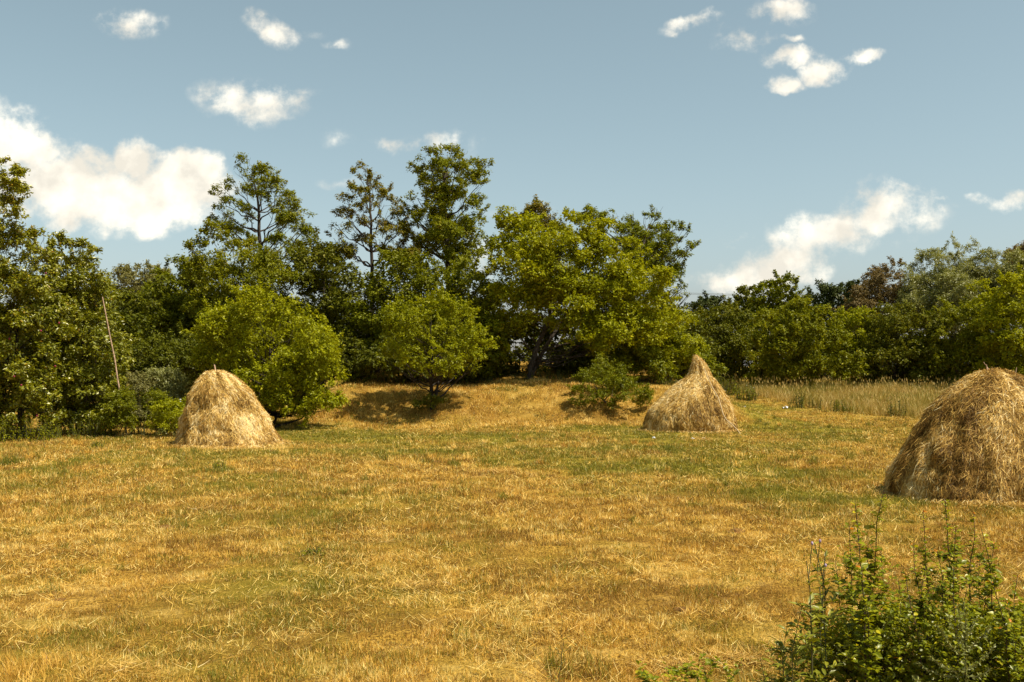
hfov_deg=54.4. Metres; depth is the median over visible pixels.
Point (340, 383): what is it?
bank weed
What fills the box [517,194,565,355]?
sparse tree
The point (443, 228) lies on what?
locust tree
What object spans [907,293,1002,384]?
hedge bush
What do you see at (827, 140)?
sky
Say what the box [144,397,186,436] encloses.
yellow green weed
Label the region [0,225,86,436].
plum tree
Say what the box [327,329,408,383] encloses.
undergrowth bush
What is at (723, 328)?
hedge bush
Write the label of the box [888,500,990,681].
wild rose shrub
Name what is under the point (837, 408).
dark weed
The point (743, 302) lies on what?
slender tree
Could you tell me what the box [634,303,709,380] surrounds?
broadleaf tree
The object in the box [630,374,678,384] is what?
bank weed
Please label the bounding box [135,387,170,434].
leafy weed
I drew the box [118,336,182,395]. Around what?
undergrowth bush
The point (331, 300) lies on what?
broadleaf tree
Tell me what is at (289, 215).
locust tree
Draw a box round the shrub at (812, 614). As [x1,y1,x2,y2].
[790,539,859,681]
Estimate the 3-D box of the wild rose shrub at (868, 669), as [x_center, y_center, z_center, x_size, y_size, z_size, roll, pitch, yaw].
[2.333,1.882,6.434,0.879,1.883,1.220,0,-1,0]
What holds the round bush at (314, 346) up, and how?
on the field
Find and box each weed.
[0,416,60,442]
[43,417,124,437]
[91,441,104,448]
[92,385,140,436]
[119,370,157,431]
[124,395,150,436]
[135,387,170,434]
[141,365,193,428]
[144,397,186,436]
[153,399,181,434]
[212,460,225,467]
[299,547,324,555]
[320,378,358,389]
[376,375,418,384]
[447,375,496,385]
[510,368,573,380]
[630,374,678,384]
[714,375,740,395]
[735,386,759,400]
[752,607,818,681]
[787,391,821,408]
[817,398,856,412]
[887,399,913,416]
[912,602,995,681]
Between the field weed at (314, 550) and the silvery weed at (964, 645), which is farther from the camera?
the field weed at (314, 550)
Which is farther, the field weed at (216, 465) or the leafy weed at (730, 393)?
the leafy weed at (730, 393)
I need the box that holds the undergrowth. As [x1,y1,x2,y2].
[0,291,1000,385]
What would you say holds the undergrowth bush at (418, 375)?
on the field
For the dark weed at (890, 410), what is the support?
on the field
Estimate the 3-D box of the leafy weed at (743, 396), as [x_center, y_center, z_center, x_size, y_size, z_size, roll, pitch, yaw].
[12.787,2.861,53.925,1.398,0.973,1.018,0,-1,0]
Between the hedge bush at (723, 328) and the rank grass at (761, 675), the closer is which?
the rank grass at (761, 675)
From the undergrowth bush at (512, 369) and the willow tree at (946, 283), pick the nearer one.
the undergrowth bush at (512, 369)
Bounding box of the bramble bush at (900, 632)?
[787,583,1023,681]
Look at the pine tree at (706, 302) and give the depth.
109.06 m
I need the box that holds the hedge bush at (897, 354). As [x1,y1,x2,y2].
[852,300,946,385]
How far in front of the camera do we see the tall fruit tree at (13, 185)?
34.95 m
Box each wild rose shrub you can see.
[790,490,914,681]
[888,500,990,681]
[954,512,1023,681]
[979,575,1023,681]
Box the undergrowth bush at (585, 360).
[522,335,608,374]
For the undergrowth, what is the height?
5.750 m
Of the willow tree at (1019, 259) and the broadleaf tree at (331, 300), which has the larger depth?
the willow tree at (1019, 259)
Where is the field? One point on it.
(90, 601)
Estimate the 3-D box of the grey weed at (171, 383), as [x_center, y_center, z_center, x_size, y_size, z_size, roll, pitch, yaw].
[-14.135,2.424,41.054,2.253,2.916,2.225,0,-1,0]
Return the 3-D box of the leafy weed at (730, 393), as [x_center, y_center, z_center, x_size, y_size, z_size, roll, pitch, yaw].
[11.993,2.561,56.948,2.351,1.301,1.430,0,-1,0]
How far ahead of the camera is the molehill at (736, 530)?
15.58 m
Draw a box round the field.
[0,361,1023,681]
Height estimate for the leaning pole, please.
5.250 m
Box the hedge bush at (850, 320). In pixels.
[822,305,889,383]
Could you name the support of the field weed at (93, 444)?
on the field
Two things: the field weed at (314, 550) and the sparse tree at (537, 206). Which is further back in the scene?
the sparse tree at (537, 206)
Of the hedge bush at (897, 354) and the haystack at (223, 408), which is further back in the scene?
the hedge bush at (897, 354)
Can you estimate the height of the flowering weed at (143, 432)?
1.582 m
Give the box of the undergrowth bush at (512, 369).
[468,339,523,379]
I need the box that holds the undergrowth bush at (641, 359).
[604,342,682,383]
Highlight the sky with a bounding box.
[0,0,1023,366]
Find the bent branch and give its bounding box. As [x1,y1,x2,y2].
[704,368,740,433]
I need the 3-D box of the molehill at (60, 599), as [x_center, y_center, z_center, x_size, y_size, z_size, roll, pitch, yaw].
[-4.979,2.848,10.929,0.210,0.057,0.187,0,-1,0]
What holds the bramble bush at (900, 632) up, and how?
on the field
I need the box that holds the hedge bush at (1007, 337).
[952,263,1023,376]
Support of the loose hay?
on the field
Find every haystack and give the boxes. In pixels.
[149,364,289,449]
[638,355,755,433]
[836,363,1023,507]
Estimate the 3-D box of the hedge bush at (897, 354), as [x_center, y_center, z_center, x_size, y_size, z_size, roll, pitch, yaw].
[23.820,0.286,62.004,5.449,5.778,5.511,0,-1,0]
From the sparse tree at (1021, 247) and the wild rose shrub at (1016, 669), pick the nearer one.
the wild rose shrub at (1016, 669)
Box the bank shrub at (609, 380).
[565,352,655,409]
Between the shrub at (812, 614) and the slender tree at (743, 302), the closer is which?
the shrub at (812, 614)
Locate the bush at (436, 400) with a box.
[411,392,449,411]
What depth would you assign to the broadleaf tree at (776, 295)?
87.14 m
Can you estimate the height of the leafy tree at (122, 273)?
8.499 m
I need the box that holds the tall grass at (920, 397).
[720,372,961,417]
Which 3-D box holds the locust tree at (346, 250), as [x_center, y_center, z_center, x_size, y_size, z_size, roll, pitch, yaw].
[-7.963,-4.018,56.217,6.059,12.160,4.893,0,-1,0]
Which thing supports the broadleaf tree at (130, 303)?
on the field
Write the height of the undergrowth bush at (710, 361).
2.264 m
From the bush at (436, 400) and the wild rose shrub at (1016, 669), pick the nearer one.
the wild rose shrub at (1016, 669)
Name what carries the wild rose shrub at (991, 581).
on the field
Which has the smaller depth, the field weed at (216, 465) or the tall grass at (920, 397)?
the field weed at (216, 465)
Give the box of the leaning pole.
[102,297,127,434]
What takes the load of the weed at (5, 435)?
on the field
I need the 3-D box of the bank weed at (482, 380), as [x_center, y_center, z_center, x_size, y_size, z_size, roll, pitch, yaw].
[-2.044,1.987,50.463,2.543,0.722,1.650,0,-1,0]
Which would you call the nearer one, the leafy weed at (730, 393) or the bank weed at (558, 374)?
the bank weed at (558, 374)
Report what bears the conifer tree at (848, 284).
on the field
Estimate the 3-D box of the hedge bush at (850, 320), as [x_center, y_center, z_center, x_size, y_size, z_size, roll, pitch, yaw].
[22.312,0.415,63.933,4.348,5.469,5.206,-1,-2,41]
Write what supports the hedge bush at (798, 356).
on the field
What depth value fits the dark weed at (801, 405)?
50.38 m
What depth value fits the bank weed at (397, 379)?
49.90 m
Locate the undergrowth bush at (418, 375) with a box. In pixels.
[378,332,490,383]
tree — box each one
[0,155,33,412]
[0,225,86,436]
[19,236,138,434]
[77,268,175,391]
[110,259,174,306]
[129,252,217,398]
[177,218,304,370]
[203,151,319,373]
[267,226,377,392]
[324,158,423,371]
[341,246,449,369]
[374,284,499,409]
[393,143,495,318]
[430,251,511,382]
[479,205,693,378]
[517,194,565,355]
[579,204,700,371]
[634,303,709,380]
[683,289,723,334]
[724,284,759,369]
[736,269,821,337]
[792,278,849,335]
[831,255,911,366]
[831,278,861,332]
[881,231,1017,374]
[983,247,1023,327]
[1000,240,1023,321]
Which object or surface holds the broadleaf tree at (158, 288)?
on the field
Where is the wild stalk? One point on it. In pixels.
(551, 660)
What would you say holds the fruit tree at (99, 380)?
on the field
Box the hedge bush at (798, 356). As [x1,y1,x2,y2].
[722,291,874,386]
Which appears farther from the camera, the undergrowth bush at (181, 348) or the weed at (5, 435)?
the undergrowth bush at (181, 348)
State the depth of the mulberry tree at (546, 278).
48.81 m
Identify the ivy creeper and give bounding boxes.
[635,651,741,681]
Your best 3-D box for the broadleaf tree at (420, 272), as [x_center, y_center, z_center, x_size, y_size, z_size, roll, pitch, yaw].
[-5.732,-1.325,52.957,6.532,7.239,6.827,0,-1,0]
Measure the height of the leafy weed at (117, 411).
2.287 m
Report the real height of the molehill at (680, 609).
0.048 m
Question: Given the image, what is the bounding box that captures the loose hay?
[1,434,1023,681]
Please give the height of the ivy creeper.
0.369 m
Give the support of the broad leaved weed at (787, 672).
on the field
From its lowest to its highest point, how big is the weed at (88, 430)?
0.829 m
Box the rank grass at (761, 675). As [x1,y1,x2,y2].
[702,662,848,681]
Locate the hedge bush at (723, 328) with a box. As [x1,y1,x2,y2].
[683,294,764,385]
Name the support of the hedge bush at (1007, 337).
on the field
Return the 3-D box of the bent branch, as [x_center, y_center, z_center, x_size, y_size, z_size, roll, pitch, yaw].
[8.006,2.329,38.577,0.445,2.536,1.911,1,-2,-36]
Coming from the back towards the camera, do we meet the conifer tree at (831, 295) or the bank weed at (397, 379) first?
the conifer tree at (831, 295)
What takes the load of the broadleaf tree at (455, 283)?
on the field
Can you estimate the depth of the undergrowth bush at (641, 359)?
49.82 m
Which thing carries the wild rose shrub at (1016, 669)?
on the field
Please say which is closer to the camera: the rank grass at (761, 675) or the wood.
the rank grass at (761, 675)
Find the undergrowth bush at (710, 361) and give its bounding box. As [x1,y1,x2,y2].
[671,348,728,380]
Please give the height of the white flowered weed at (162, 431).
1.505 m
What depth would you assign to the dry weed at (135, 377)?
36.93 m
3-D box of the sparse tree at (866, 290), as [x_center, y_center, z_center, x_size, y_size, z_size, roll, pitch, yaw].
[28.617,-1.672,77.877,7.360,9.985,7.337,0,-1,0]
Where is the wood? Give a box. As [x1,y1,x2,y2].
[0,295,1020,379]
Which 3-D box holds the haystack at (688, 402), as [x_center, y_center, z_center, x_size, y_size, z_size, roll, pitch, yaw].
[7.628,2.107,40.253,5.275,3.171,4.783,1,-2,-42]
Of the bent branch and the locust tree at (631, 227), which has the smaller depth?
the bent branch
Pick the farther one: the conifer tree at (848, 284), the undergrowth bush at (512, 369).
the conifer tree at (848, 284)
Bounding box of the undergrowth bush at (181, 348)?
[143,319,229,392]
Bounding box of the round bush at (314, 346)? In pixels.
[179,275,350,427]
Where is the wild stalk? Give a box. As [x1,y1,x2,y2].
[518,614,584,681]
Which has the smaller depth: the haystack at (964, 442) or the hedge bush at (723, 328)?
the haystack at (964, 442)
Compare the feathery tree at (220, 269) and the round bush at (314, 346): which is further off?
the feathery tree at (220, 269)
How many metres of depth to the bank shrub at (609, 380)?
44.57 m
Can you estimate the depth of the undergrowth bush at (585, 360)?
54.06 m

